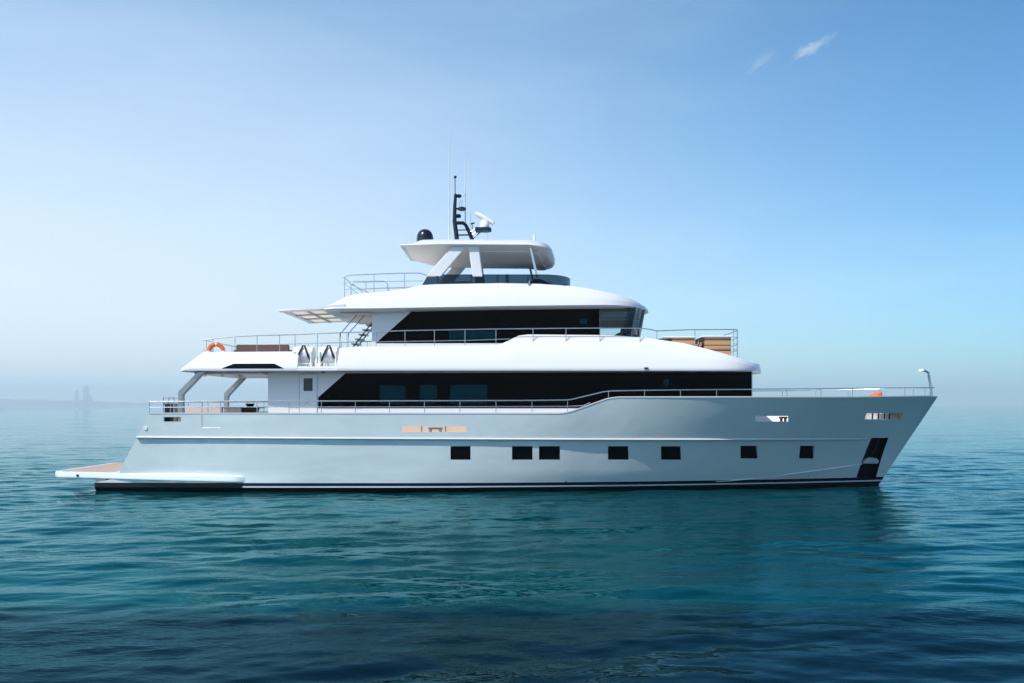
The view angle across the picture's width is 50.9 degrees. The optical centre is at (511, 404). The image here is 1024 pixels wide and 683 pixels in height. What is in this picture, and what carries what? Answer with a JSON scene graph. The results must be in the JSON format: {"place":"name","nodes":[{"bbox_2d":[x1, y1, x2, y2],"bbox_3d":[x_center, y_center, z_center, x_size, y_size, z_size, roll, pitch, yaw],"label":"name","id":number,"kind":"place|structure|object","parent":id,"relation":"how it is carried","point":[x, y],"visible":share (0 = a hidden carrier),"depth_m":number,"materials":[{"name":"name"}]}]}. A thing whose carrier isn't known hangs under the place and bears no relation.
{"place":"outdoors","nodes":[
{"label":"outdoors","id":0,"kind":"place"},
{"bbox_2d":[0,398,162,404],"bbox_3d":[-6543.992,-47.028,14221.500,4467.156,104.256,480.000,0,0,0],"label":"land","id":1,"kind":"structure","parent":0,"point":[32,402],"depth_m":14001.50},
{"bbox_2d":[74,390,78,401],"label":"tower building","id":2,"kind":"structure","parent":1,"relation":"on","point":[76,397],"depth_m":14047.50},
{"bbox_2d":[82,386,92,402],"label":"tower building","id":3,"kind":"structure","parent":1,"relation":"on","point":[86,397],"depth_m":14043.50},
{"bbox_2d":[227,408,240,412],"bbox_3d":[-10.340,0.609,40.200,0.540,0.993,0.520,0,0,0],"label":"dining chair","id":4,"kind":"object","parent":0,"point":[233,410],"visible":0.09,"depth_m":39.94,"materials":[{"name":"fabric"}]},
{"bbox_2d":[0,405,1023,682],"bbox_3d":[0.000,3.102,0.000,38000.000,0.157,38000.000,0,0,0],"label":"sea","id":5,"kind":"structure","parent":0,"point":[908,567],"depth_m":19.41,"materials":[{"name":"liquid"}]},
{"bbox_2d":[55,147,937,492],"bbox_3d":[0.011,-3.353,41.500,32.862,14.706,7.134,0,0,0],"label":"motor yacht","id":6,"kind":"object","parent":5,"relation":"on","point":[453,379],"visible":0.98,"depth_m":38.65,"materials":[{"name":"white metal"}]},
{"bbox_2d":[163,397,177,421],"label":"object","id":7,"kind":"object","parent":6,"relation":"on","point":[171,419],"visible":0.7,"depth_m":38.57,"materials":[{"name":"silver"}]},
{"bbox_2d":[186,408,222,412],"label":"deck sofa","id":8,"kind":"object","parent":6,"relation":"on","point":[202,410],"visible":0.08,"depth_m":40.90,"materials":[{"name":"beige fabric"}]},
{"bbox_2d":[206,342,225,351],"bbox_3d":[-10.645,-1.926,38.700,0.707,0.707,0.130,0,0,0],"label":"life ring","id":9,"kind":"object","parent":6,"relation":"hanging from","point":[210,346],"visible":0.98,"depth_m":38.65,"materials":[{"name":"orange plastic"}]},
{"bbox_2d":[223,407,264,412],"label":"dining table","id":10,"kind":"object","parent":6,"relation":"on","point":[249,409],"visible":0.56,"depth_m":40.95,"materials":[{"name":"brown wood"}]},
{"bbox_2d":[224,364,281,367],"bbox_3d":[-9.194,-1.378,38.180,2.207,0.189,0.161,0,0,2],"label":"overhang window","id":11,"kind":"structure","parent":6,"relation":"in","point":[233,365],"depth_m":38.13,"materials":[{"name":"black glass"}]},
{"bbox_2d":[233,345,292,351],"bbox_3d":[-9.121,-1.867,39.750,2.138,0.683,0.900,0,0,0],"label":"deck sofa","id":12,"kind":"object","parent":6,"relation":"on","point":[260,348],"visible":0.38,"depth_m":39.30,"materials":[{"name":"brown fabric"}]},
{"bbox_2d":[292,345,315,365],"bbox_3d":[-7.496,-1.753,38.731,0.791,0.778,0.647,0,0,0],"label":"life raft","id":13,"kind":"object","parent":6,"relation":"on","point":[307,354],"visible":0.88,"depth_m":38.50,"materials":[{"name":"white plastic"}]},
{"bbox_2d":[299,374,317,412],"bbox_3d":[-7.342,-0.409,38.730,0.666,1.431,0.079,0,0,0],"label":"side door","id":14,"kind":"structure","parent":6,"relation":"in","point":[308,383],"depth_m":38.74,"materials":[{"name":"white paint"}]},
{"bbox_2d":[318,345,338,365],"bbox_3d":[-6.598,-1.753,38.731,0.755,0.778,0.647,0,0,0],"label":"life raft","id":15,"kind":"object","parent":6,"relation":"on","point":[328,354],"visible":0.88,"depth_m":38.49,"materials":[{"name":"white plastic"}]},
{"bbox_2d":[451,446,469,459],"bbox_3d":[-1.826,1.702,38.178,0.710,0.485,0.042,0,0,0],"label":"hull window","id":16,"kind":"structure","parent":6,"relation":"in","point":[457,452],"depth_m":38.16,"materials":[{"name":"black glass"}]},
{"bbox_2d":[512,446,531,459],"bbox_3d":[0.364,1.705,38.268,0.729,0.487,0.042,0,0,0],"label":"hull window","id":17,"kind":"structure","parent":6,"relation":"in","point":[518,452],"depth_m":38.24,"materials":[{"name":"black glass"}]},
{"bbox_2d":[539,446,559,459],"bbox_3d":[1.334,1.707,38.328,0.751,0.489,0.042,0,0,0],"label":"hull window","id":18,"kind":"structure","parent":6,"relation":"in","point":[545,452],"depth_m":38.31,"materials":[{"name":"black glass"}]},
{"bbox_2d":[608,446,627,459],"bbox_3d":[3.802,1.718,38.608,0.755,0.496,0.042,0,0,0],"label":"hull window","id":19,"kind":"structure","parent":6,"relation":"in","point":[614,452],"depth_m":38.59,"materials":[{"name":"black glass"}]},
{"bbox_2d":[623,314,640,336],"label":"wheelhouse window","id":20,"kind":"structure","parent":6,"relation":"in","point":[627,331],"depth_m":43.13,"materials":[{"name":"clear glass"}]},
{"bbox_2d":[661,446,680,459],"bbox_3d":[5.726,1.729,38.898,0.765,0.503,0.042,0,0,0],"label":"hull window","id":21,"kind":"structure","parent":6,"relation":"in","point":[667,452],"depth_m":38.88,"materials":[{"name":"black glass"}]},
{"bbox_2d":[658,336,694,345],"bbox_3d":[6.183,-2.028,41.300,1.177,1.016,3.500,0,0,0],"label":"bench","id":22,"kind":"object","parent":6,"relation":"on","point":[689,340],"visible":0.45,"depth_m":39.60,"materials":[{"name":"white wood"}]},
{"bbox_2d":[695,335,732,354],"bbox_3d":[7.568,-2.041,41.300,1.118,1.042,3.520,0,0,0],"label":"lounge bench","id":23,"kind":"object","parent":6,"relation":"on","point":[720,343],"visible":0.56,"depth_m":39.60,"materials":[{"name":"brown wood"}]},
{"bbox_2d":[740,446,756,458],"bbox_3d":[8.655,1.725,39.499,0.710,0.485,0.042,0,0,0],"label":"hull window","id":24,"kind":"structure","parent":6,"relation":"in","point":[745,451],"depth_m":39.48,"materials":[{"name":"black glass"}]},
{"bbox_2d":[799,446,812,458],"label":"hull window","id":25,"kind":"structure","parent":6,"relation":"in","point":[805,451],"depth_m":40.12,"materials":[{"name":"black glass"}]},
{"bbox_2d":[869,392,882,395],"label":"bow cover","id":26,"kind":"object","parent":6,"relation":"on","point":[877,394],"visible":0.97,"depth_m":40.53,"materials":[{"name":"orange fabric"}]},
{"bbox_2d":[0,0,1023,404],"label":"sky","id":27,"kind":"structure","parent":0,"point":[837,186],"materials":[{"name":"blue"}]}
]}

